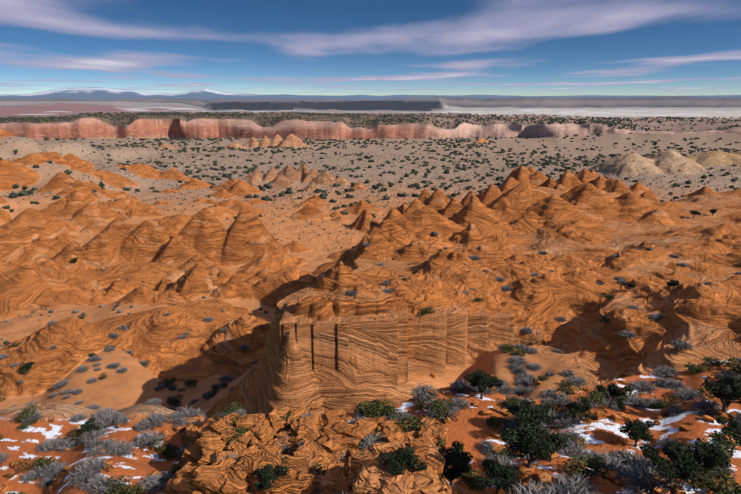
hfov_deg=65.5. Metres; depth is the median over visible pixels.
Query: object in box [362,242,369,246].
grey shrub
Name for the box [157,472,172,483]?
grey shrub
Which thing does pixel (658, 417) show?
boulder
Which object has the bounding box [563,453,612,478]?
green shrub
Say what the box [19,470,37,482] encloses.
grey shrub
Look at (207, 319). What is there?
grey shrub
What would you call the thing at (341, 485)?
boulder
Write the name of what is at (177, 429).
boulder
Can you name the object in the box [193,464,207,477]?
boulder
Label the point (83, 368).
grey shrub
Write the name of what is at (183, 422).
grey shrub
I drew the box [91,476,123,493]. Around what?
grey shrub
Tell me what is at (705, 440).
boulder
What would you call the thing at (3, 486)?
boulder
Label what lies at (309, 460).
boulder
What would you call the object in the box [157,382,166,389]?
grey shrub
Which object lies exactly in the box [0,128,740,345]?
scrub
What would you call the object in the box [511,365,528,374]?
grey shrub
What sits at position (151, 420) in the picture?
grey shrub
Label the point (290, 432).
boulder
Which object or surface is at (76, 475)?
grey shrub
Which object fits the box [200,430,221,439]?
boulder
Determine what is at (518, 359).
grey shrub
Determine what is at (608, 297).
green shrub
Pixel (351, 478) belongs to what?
boulder
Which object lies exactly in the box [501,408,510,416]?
boulder
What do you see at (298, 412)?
boulder
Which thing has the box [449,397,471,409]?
grey shrub
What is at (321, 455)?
boulder
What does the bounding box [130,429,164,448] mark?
grey shrub
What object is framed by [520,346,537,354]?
grey shrub
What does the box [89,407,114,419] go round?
grey shrub
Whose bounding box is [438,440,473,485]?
juniper
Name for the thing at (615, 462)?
grey shrub
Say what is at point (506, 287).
grey shrub
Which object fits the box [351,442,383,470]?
boulder
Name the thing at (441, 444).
green shrub
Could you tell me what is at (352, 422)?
grey shrub
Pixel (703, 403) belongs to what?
grey shrub
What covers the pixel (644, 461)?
grey shrub
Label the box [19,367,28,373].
green shrub
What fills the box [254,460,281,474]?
boulder
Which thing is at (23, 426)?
green shrub
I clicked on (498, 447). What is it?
boulder
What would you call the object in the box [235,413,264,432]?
boulder
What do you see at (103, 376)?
green shrub
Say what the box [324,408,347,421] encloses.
boulder
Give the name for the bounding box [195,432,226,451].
boulder
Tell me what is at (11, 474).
boulder
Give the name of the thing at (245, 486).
boulder
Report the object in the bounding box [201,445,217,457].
boulder
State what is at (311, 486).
boulder
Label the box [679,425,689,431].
boulder
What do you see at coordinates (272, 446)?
boulder
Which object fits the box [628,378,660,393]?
grey shrub
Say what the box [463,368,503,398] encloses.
juniper
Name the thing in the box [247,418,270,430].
boulder
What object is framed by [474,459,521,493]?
juniper
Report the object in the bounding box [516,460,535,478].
boulder
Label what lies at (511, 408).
shrub
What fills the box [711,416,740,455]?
juniper
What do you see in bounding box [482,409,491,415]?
boulder
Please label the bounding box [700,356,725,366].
green shrub
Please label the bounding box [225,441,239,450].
boulder
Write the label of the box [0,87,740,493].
terrain ground
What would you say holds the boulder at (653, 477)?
on the terrain ground
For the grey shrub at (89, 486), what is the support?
on the terrain ground
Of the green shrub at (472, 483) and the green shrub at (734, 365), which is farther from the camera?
the green shrub at (734, 365)
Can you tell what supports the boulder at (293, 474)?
on the terrain ground
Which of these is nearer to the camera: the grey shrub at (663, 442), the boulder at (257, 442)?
the grey shrub at (663, 442)
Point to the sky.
(260, 47)
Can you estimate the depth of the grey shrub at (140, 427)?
55.75 m
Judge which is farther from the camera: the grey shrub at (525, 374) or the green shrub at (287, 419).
the grey shrub at (525, 374)
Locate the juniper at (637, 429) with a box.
[618,418,654,446]
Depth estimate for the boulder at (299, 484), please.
34.91 m
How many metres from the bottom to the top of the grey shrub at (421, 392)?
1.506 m
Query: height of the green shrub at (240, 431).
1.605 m
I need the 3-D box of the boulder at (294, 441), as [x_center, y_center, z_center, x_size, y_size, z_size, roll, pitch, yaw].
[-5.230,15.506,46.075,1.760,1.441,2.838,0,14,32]
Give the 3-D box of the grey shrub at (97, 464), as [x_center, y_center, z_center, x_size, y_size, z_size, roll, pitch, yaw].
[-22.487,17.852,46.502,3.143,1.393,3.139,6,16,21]
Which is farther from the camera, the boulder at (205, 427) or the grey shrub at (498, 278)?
the grey shrub at (498, 278)
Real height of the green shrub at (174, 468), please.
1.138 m
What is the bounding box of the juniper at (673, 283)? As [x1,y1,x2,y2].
[666,279,679,290]
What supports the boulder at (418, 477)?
on the terrain ground
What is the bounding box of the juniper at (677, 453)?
[639,442,706,486]
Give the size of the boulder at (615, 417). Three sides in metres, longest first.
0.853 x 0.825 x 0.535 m
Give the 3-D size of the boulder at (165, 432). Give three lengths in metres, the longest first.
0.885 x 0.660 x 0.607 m
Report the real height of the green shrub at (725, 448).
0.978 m
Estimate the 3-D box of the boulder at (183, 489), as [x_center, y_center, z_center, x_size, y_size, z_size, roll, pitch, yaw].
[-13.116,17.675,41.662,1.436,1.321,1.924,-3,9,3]
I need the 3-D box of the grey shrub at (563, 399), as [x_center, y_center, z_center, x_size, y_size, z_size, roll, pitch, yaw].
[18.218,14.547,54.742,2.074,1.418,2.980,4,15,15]
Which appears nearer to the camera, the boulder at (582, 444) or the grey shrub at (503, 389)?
the boulder at (582, 444)
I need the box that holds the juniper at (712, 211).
[709,209,717,215]
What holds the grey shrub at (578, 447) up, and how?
on the terrain ground
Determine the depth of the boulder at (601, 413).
45.07 m
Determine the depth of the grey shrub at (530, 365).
81.36 m
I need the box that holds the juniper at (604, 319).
[599,314,610,325]
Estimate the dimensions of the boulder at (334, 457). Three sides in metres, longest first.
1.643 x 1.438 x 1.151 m
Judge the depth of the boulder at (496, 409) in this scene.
47.85 m
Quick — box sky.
[0,0,740,95]
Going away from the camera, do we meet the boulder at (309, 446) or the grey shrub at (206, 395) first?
the boulder at (309, 446)
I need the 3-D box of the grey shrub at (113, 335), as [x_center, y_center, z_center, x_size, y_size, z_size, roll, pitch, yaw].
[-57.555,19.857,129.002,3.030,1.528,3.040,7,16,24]
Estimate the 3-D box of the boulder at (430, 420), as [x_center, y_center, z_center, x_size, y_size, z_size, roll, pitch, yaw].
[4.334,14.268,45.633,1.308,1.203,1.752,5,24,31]
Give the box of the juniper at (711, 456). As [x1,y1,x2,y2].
[686,441,730,468]
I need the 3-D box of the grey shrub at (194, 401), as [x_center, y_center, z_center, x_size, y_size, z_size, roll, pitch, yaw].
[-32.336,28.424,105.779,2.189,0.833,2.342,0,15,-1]
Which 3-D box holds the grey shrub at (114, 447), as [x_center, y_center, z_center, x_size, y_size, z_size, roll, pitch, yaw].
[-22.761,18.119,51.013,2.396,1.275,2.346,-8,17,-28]
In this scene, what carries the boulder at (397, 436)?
on the terrain ground
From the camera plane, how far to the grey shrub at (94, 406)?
100.16 m
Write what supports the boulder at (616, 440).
on the terrain ground
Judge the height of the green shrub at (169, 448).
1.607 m
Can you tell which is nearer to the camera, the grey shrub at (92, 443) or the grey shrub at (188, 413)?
the grey shrub at (92, 443)
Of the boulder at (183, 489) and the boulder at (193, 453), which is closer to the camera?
the boulder at (183, 489)
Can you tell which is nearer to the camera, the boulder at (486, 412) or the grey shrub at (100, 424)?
the boulder at (486, 412)
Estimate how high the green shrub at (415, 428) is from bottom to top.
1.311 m
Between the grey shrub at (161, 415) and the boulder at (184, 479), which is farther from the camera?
the grey shrub at (161, 415)
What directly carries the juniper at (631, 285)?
on the terrain ground
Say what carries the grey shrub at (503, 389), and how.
on the terrain ground
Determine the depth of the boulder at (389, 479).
31.44 m
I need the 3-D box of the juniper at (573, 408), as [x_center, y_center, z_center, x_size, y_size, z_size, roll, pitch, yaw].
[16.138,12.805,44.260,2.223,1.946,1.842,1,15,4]
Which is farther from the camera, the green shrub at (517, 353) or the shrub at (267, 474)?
the green shrub at (517, 353)
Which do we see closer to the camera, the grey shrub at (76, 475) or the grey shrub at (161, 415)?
the grey shrub at (76, 475)
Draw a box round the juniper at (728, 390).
[701,375,740,411]
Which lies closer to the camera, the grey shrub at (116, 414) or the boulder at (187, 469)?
the boulder at (187, 469)
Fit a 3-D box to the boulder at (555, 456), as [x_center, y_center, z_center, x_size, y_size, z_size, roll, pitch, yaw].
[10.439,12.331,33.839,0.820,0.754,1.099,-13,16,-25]
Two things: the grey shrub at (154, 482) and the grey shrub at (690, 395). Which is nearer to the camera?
the grey shrub at (154, 482)
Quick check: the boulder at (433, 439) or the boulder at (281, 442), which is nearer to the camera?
the boulder at (433, 439)
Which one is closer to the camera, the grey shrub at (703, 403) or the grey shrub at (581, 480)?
the grey shrub at (581, 480)
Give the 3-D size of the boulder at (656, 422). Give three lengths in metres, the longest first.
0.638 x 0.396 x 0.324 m
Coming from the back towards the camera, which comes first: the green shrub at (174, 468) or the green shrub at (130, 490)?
the green shrub at (174, 468)
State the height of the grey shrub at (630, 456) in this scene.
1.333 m
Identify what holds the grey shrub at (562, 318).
on the terrain ground
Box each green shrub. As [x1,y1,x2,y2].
[7,342,21,347]
[13,404,37,421]
[16,418,36,429]
[17,457,61,472]
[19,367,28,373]
[69,425,94,442]
[98,372,106,379]
[104,475,143,493]
[148,438,177,460]
[156,380,171,385]
[162,377,177,383]
[166,394,182,404]
[167,462,180,474]
[184,378,197,386]
[208,386,219,396]
[211,409,227,421]
[222,415,248,445]
[225,401,242,414]
[277,454,291,465]
[282,412,300,429]
[312,462,326,475]
[354,401,379,417]
[358,399,394,416]
[372,404,405,419]
[390,414,428,431]
[403,419,441,438]
[414,399,430,407]
[417,306,434,316]
[428,398,454,418]
[435,438,446,447]
[449,466,488,491]
[486,415,508,428]
[488,447,517,459]
[500,343,519,352]
[501,397,525,405]
[502,393,520,410]
[509,348,527,356]
[537,375,548,380]
[544,401,568,416]
[549,381,580,396]
[559,380,572,386]
[561,432,588,446]
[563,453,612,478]
[568,412,593,422]
[574,395,608,405]
[589,390,609,401]
[594,387,628,401]
[599,292,614,299]
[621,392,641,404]
[645,393,681,408]
[670,464,740,493]
[685,362,713,372]
[685,430,740,465]
[695,377,734,397]
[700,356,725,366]
[713,440,732,460]
[721,357,740,375]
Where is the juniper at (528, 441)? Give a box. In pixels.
[499,405,568,468]
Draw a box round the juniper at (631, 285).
[624,282,635,291]
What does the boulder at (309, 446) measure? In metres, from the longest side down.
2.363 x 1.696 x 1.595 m
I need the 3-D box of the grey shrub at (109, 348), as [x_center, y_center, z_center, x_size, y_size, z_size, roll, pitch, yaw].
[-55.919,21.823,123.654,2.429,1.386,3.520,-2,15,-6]
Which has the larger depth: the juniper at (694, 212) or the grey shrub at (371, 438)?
the juniper at (694, 212)
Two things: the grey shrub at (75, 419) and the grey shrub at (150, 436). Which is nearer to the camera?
the grey shrub at (150, 436)
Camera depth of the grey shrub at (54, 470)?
50.08 m
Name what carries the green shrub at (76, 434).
on the terrain ground
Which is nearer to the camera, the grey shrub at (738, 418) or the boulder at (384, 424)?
the grey shrub at (738, 418)
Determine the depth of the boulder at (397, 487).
30.78 m
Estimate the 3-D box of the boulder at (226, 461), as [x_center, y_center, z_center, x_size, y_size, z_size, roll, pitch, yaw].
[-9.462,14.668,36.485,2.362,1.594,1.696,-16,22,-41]
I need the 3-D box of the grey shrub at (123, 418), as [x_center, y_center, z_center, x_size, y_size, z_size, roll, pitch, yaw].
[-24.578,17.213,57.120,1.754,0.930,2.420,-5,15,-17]
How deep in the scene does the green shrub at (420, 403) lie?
49.12 m
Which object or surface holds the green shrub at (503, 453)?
on the terrain ground
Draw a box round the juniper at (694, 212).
[689,210,700,217]
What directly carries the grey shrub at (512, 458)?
on the terrain ground
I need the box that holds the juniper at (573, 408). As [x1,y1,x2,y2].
[565,399,597,423]
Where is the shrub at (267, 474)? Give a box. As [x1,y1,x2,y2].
[254,464,290,491]
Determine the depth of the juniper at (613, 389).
46.16 m
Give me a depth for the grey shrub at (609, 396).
54.31 m
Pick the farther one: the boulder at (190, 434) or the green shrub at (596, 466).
the boulder at (190, 434)
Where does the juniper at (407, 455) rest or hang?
on the terrain ground
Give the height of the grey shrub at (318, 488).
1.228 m
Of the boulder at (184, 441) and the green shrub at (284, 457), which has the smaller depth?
the green shrub at (284, 457)
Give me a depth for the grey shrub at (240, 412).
51.51 m
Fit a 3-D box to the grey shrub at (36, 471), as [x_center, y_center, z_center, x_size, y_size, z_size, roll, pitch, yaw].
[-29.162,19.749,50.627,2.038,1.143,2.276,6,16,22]
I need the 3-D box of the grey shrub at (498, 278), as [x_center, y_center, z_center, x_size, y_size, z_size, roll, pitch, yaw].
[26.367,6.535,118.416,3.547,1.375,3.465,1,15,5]
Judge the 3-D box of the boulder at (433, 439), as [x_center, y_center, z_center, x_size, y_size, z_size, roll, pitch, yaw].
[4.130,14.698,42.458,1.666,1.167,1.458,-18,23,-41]
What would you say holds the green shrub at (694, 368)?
on the terrain ground
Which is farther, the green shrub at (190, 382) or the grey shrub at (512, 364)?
the green shrub at (190, 382)
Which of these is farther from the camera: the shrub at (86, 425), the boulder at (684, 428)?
the shrub at (86, 425)
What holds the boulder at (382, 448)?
on the terrain ground
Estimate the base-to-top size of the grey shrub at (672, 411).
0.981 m
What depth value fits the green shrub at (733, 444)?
32.46 m
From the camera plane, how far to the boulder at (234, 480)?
34.77 m
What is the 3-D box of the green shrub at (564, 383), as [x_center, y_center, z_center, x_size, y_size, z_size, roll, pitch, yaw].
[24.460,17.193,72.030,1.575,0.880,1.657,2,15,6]
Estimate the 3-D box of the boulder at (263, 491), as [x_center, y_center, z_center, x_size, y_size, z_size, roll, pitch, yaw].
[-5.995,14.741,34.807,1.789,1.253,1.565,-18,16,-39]
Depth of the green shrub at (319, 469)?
39.38 m
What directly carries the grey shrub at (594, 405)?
on the terrain ground
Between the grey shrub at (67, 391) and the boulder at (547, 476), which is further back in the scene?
the grey shrub at (67, 391)
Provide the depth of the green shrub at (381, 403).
49.34 m
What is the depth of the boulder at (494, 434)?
44.20 m
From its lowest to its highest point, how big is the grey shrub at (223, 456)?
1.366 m
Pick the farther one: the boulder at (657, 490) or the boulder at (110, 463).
the boulder at (110, 463)
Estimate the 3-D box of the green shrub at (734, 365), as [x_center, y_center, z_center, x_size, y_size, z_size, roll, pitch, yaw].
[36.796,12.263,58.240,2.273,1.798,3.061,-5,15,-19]
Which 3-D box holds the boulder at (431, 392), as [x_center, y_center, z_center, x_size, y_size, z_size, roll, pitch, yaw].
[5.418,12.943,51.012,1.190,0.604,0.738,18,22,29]
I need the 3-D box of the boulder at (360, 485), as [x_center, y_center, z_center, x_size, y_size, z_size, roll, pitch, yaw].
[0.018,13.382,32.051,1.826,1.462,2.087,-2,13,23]
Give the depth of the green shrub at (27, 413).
60.77 m
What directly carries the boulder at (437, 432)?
on the terrain ground
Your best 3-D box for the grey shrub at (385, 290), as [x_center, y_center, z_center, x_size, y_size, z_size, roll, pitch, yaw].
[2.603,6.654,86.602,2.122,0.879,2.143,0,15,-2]
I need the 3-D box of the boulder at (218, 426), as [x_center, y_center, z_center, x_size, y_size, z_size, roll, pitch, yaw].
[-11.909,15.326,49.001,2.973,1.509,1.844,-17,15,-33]
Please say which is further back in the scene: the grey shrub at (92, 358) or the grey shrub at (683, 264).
the grey shrub at (683, 264)
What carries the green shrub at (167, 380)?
on the terrain ground
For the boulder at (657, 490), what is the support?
on the terrain ground
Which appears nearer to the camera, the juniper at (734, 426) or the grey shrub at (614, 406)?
the juniper at (734, 426)
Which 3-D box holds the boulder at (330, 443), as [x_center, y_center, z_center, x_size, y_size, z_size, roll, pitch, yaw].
[-3.185,15.447,43.679,2.598,1.783,1.939,8,16,44]
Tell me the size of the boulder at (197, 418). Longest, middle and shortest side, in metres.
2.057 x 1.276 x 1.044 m
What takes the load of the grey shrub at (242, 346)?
on the terrain ground
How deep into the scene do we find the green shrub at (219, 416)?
49.80 m
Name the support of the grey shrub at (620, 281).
on the terrain ground
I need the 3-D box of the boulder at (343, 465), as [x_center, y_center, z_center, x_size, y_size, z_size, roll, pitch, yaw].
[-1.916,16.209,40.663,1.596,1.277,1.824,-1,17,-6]
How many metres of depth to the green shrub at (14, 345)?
131.93 m
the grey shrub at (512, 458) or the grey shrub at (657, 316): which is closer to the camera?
the grey shrub at (512, 458)
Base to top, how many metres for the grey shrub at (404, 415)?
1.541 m
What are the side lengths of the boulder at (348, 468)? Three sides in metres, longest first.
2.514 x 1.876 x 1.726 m
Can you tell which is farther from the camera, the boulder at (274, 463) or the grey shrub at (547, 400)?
the grey shrub at (547, 400)
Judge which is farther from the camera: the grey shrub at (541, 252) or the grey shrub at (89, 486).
the grey shrub at (541, 252)
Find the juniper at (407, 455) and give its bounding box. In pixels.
[377,446,427,475]
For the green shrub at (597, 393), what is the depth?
54.58 m
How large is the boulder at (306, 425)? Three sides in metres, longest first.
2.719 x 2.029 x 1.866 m
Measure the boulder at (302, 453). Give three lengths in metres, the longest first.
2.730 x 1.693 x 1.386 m
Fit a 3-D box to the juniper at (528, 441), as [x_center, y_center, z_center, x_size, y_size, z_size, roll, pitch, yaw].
[9.099,11.260,32.189,4.064,3.556,3.199,-11,18,-36]
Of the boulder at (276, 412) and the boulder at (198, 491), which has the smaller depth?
the boulder at (198, 491)
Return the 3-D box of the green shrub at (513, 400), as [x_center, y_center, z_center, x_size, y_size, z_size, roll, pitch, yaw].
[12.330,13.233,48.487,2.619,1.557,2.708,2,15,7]
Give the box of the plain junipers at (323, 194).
[0,111,740,217]
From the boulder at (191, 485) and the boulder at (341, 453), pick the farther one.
the boulder at (341, 453)
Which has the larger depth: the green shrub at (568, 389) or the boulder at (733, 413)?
the green shrub at (568, 389)
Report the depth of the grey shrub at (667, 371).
59.96 m
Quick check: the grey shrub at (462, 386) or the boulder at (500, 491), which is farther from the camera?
the grey shrub at (462, 386)
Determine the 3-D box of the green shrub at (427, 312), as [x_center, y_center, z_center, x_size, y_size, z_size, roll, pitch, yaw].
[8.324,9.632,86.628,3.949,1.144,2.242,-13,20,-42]
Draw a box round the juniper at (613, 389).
[596,382,633,408]
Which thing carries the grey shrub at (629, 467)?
on the terrain ground
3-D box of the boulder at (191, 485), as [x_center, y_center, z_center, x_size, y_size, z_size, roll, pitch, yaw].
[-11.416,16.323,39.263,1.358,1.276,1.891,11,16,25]
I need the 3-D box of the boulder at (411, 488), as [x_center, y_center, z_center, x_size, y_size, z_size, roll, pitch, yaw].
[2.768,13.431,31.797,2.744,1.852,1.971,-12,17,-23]
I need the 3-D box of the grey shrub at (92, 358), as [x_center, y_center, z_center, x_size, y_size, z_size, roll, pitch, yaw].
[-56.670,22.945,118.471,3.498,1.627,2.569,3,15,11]
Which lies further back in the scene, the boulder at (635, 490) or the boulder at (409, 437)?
the boulder at (409, 437)
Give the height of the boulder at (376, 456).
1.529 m
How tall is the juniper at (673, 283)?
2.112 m
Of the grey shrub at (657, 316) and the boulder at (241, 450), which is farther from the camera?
the grey shrub at (657, 316)
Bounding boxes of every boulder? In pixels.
[0,482,7,491]
[4,471,16,478]
[10,461,18,466]
[49,485,56,492]
[53,476,64,485]
[60,435,70,440]
[63,465,70,470]
[102,460,113,466]
[103,464,113,471]
[148,470,161,476]
[161,429,168,437]
[165,478,183,493]
[174,424,185,432]
[174,461,198,478]
[178,480,190,493]
[179,444,201,466]
[181,437,189,445]
[182,477,192,482]
[183,425,200,441]
[184,422,202,432]
[186,414,203,422]
[187,476,195,493]
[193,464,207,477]
[193,465,228,493]
[193,489,205,493]
[195,417,218,437]
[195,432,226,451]
[198,455,215,465]
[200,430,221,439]
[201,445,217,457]
[210,413,240,432]
[211,456,236,467]
[216,450,234,457]
[217,462,236,481]
[220,426,239,444]
[221,470,246,493]
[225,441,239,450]
[231,444,254,456]
[232,453,263,476]
[232,480,249,493]
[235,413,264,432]
[237,430,254,447]
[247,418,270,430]
[248,421,276,439]
[249,434,270,442]
[249,445,259,452]
[250,437,269,449]
[250,468,291,493]
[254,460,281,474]
[257,446,281,463]
[258,488,269,493]
[260,446,281,454]
[261,439,280,451]
[267,408,290,418]
[270,415,288,433]
[271,433,291,453]
[275,430,294,452]
[282,455,308,472]
[282,463,299,481]
[285,407,312,427]
[286,471,318,493]
[287,419,297,434]
[287,476,308,493]
[290,428,317,453]
[291,414,324,434]
[293,450,319,459]
[297,415,316,435]
[297,440,325,453]
[305,427,323,441]
[306,456,316,476]
[308,465,314,472]
[310,405,316,411]
[311,459,324,465]
[313,449,327,460]
[314,432,347,453]
[316,413,324,422]
[316,462,341,478]
[316,476,337,493]
[322,421,353,436]
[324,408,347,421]
[326,449,347,460]
[329,453,338,461]
[331,476,348,493]
[335,463,346,476]
[339,436,359,449]
[345,457,350,476]
[347,418,376,444]
[347,470,355,491]
[348,449,359,456]
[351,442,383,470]
[352,465,380,493]
[358,463,393,489]
[363,416,385,423]
[363,452,385,465]
[366,458,381,468]
[369,484,382,493]
[370,442,405,457]
[374,422,403,442]
[376,420,388,431]
[378,474,406,484]
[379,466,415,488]
[380,419,398,429]
[381,476,411,493]
[386,432,406,442]
[399,466,446,493]
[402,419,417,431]
[405,431,416,440]
[405,434,445,464]
[408,467,451,493]
[411,447,425,454]
[413,451,444,476]
[415,463,438,475]
[417,417,435,429]
[417,424,448,445]
[421,434,437,444]
[426,388,438,395]
[430,372,435,377]
[443,417,451,423]
[451,485,463,493]
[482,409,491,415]
[484,488,494,493]
[489,430,501,438]
[490,444,503,453]
[493,406,499,411]
[496,489,504,493]
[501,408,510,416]
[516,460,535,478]
[538,452,559,461]
[538,471,553,487]
[574,440,586,449]
[580,387,588,391]
[588,410,598,415]
[596,410,605,416]
[597,468,616,481]
[610,413,623,421]
[612,435,620,446]
[619,412,630,421]
[619,477,634,487]
[633,488,649,493]
[642,474,663,486]
[653,419,660,425]
[653,486,669,493]
[655,415,662,419]
[661,408,669,415]
[673,487,685,493]
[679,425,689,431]
[698,438,707,442]
[703,407,714,414]
[703,415,713,422]
[728,411,739,419]
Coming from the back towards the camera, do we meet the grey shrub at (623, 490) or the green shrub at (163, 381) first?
the green shrub at (163, 381)
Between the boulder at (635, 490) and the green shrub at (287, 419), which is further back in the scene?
the green shrub at (287, 419)
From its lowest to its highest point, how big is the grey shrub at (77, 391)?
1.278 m
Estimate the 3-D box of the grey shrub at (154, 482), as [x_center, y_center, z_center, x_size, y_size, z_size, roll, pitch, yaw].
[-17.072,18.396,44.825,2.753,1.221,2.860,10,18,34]
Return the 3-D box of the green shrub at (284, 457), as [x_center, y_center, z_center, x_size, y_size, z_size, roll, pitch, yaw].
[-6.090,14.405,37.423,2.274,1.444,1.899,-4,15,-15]
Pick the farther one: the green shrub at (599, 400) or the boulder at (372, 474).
the green shrub at (599, 400)
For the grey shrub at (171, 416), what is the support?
on the terrain ground
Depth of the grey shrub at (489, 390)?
50.99 m
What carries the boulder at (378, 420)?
on the terrain ground
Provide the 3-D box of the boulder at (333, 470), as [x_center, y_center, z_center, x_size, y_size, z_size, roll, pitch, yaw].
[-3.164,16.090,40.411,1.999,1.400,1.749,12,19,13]
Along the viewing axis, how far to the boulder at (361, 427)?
45.19 m
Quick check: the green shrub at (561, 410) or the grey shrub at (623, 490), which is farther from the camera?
the green shrub at (561, 410)
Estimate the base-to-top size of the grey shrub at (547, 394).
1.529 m
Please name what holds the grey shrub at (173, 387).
on the terrain ground
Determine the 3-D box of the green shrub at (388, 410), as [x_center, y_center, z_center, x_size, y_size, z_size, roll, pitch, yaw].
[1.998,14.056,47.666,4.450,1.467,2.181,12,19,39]
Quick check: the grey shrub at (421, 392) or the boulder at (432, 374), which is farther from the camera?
the boulder at (432, 374)
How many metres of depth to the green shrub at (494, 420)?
45.57 m
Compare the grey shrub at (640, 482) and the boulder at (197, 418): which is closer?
the grey shrub at (640, 482)
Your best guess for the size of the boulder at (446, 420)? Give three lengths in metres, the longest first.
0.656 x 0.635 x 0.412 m
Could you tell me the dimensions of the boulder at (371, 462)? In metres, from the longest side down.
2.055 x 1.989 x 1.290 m
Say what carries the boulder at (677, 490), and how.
on the terrain ground
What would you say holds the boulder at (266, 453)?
on the terrain ground
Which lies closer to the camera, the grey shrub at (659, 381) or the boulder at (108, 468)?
the boulder at (108, 468)
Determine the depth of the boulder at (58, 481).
47.79 m
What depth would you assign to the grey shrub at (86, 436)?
55.47 m
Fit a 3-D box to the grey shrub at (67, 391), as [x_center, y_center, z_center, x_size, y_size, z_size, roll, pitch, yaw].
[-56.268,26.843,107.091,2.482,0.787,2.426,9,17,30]
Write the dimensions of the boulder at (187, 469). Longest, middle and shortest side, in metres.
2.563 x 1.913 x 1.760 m
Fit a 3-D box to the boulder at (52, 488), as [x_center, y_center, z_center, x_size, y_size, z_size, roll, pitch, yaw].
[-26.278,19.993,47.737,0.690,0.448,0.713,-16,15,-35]
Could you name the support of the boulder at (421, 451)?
on the terrain ground
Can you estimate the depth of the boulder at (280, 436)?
46.08 m
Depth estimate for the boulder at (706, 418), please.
42.81 m
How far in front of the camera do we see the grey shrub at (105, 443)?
52.83 m
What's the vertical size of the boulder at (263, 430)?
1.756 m
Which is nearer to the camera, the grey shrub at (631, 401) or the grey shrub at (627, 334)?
the grey shrub at (631, 401)
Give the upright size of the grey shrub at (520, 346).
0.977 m
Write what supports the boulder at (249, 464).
on the terrain ground
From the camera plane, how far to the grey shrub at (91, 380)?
109.96 m
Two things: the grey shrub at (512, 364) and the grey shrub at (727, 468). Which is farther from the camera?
the grey shrub at (512, 364)
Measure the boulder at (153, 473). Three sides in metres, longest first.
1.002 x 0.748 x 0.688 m
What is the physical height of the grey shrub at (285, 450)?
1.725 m
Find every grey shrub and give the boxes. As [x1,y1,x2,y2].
[0,451,9,465]
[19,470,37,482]
[20,409,45,424]
[26,464,46,480]
[33,436,65,452]
[37,460,67,481]
[37,476,55,487]
[55,436,80,452]
[56,379,68,386]
[62,388,72,394]
[68,459,99,488]
[70,413,86,422]
[72,388,82,394]
[72,455,109,478]
[76,428,106,444]
[77,364,88,373]
[79,473,107,492]
[84,436,103,449]
[86,404,100,409]
[87,355,99,361]
[87,377,97,382]
[87,444,103,456]
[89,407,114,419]
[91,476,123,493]
[94,415,115,429]
[96,409,125,426]
[100,438,116,447]
[101,441,124,456]
[105,346,114,351]
[105,362,120,368]
[107,436,134,456]
[109,332,118,338]
[114,415,129,426]
[117,366,128,372]
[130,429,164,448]
[133,421,152,431]
[137,473,168,493]
[142,412,167,429]
[144,397,162,404]
[153,411,166,424]
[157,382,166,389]
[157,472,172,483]
[165,410,185,424]
[168,384,176,390]
[171,405,205,420]
[173,416,195,432]
[175,443,187,459]
[189,399,198,404]
[201,390,212,399]
[203,317,213,321]
[214,452,239,460]
[219,374,234,382]
[234,408,245,415]
[240,344,248,349]
[277,435,293,454]
[313,474,322,493]
[325,448,348,461]
[345,289,356,295]
[348,415,367,424]
[357,431,385,449]
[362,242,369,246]
[381,288,393,294]
[382,279,390,284]
[386,409,415,421]
[410,382,439,402]
[418,398,459,422]
[447,378,472,394]
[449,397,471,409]
[469,255,481,260]
[469,385,497,395]
[478,438,495,455]
[478,450,515,479]
[491,382,516,395]
[495,276,506,281]
[496,420,519,434]
[500,450,518,460]
[501,284,512,291]
[505,478,557,493]
[506,413,518,425]
[507,355,529,364]
[508,362,524,368]
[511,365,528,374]
[512,385,526,395]
[513,376,535,386]
[514,344,526,348]
[517,372,535,380]
[520,327,531,333]
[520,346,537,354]
[522,387,534,393]
[527,362,542,370]
[538,250,547,254]
[538,422,554,437]
[540,387,557,398]
[540,397,556,407]
[541,476,588,493]
[546,370,555,376]
[550,471,601,493]
[551,412,582,429]
[552,348,563,353]
[553,392,571,408]
[553,427,585,446]
[555,444,584,457]
[556,316,566,321]
[558,437,587,454]
[561,369,575,377]
[564,375,586,386]
[570,445,631,480]
[577,402,603,406]
[587,450,620,476]
[595,390,623,401]
[607,402,627,411]
[610,447,645,466]
[611,448,628,460]
[614,486,639,493]
[615,459,687,493]
[617,279,626,283]
[617,462,638,478]
[618,330,637,339]
[623,395,651,409]
[627,304,638,309]
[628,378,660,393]
[633,456,656,467]
[642,396,661,407]
[648,312,664,320]
[650,364,679,379]
[650,376,674,388]
[657,437,676,447]
[664,377,686,389]
[665,404,685,416]
[668,254,679,258]
[669,338,694,350]
[670,385,695,397]
[675,262,688,266]
[679,389,712,400]
[687,398,721,416]
[712,460,739,479]
[716,368,740,377]
[730,411,740,423]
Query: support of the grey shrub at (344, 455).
on the terrain ground
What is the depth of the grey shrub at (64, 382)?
110.42 m
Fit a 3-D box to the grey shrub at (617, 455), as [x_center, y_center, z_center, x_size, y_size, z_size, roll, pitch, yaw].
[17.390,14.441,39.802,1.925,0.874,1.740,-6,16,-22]
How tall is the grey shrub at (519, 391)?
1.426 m
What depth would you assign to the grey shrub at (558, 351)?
93.66 m
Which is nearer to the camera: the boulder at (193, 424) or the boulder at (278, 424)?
the boulder at (278, 424)
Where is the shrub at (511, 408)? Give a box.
[506,399,550,423]
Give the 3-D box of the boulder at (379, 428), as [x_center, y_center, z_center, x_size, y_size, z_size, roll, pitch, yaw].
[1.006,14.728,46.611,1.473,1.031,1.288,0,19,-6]
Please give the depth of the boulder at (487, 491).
36.01 m
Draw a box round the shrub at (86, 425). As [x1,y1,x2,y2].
[79,418,99,435]
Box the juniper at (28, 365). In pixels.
[22,362,34,371]
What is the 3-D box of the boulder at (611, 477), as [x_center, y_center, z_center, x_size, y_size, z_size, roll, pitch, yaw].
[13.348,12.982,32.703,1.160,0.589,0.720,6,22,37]
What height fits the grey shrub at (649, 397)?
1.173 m
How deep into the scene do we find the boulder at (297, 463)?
37.44 m

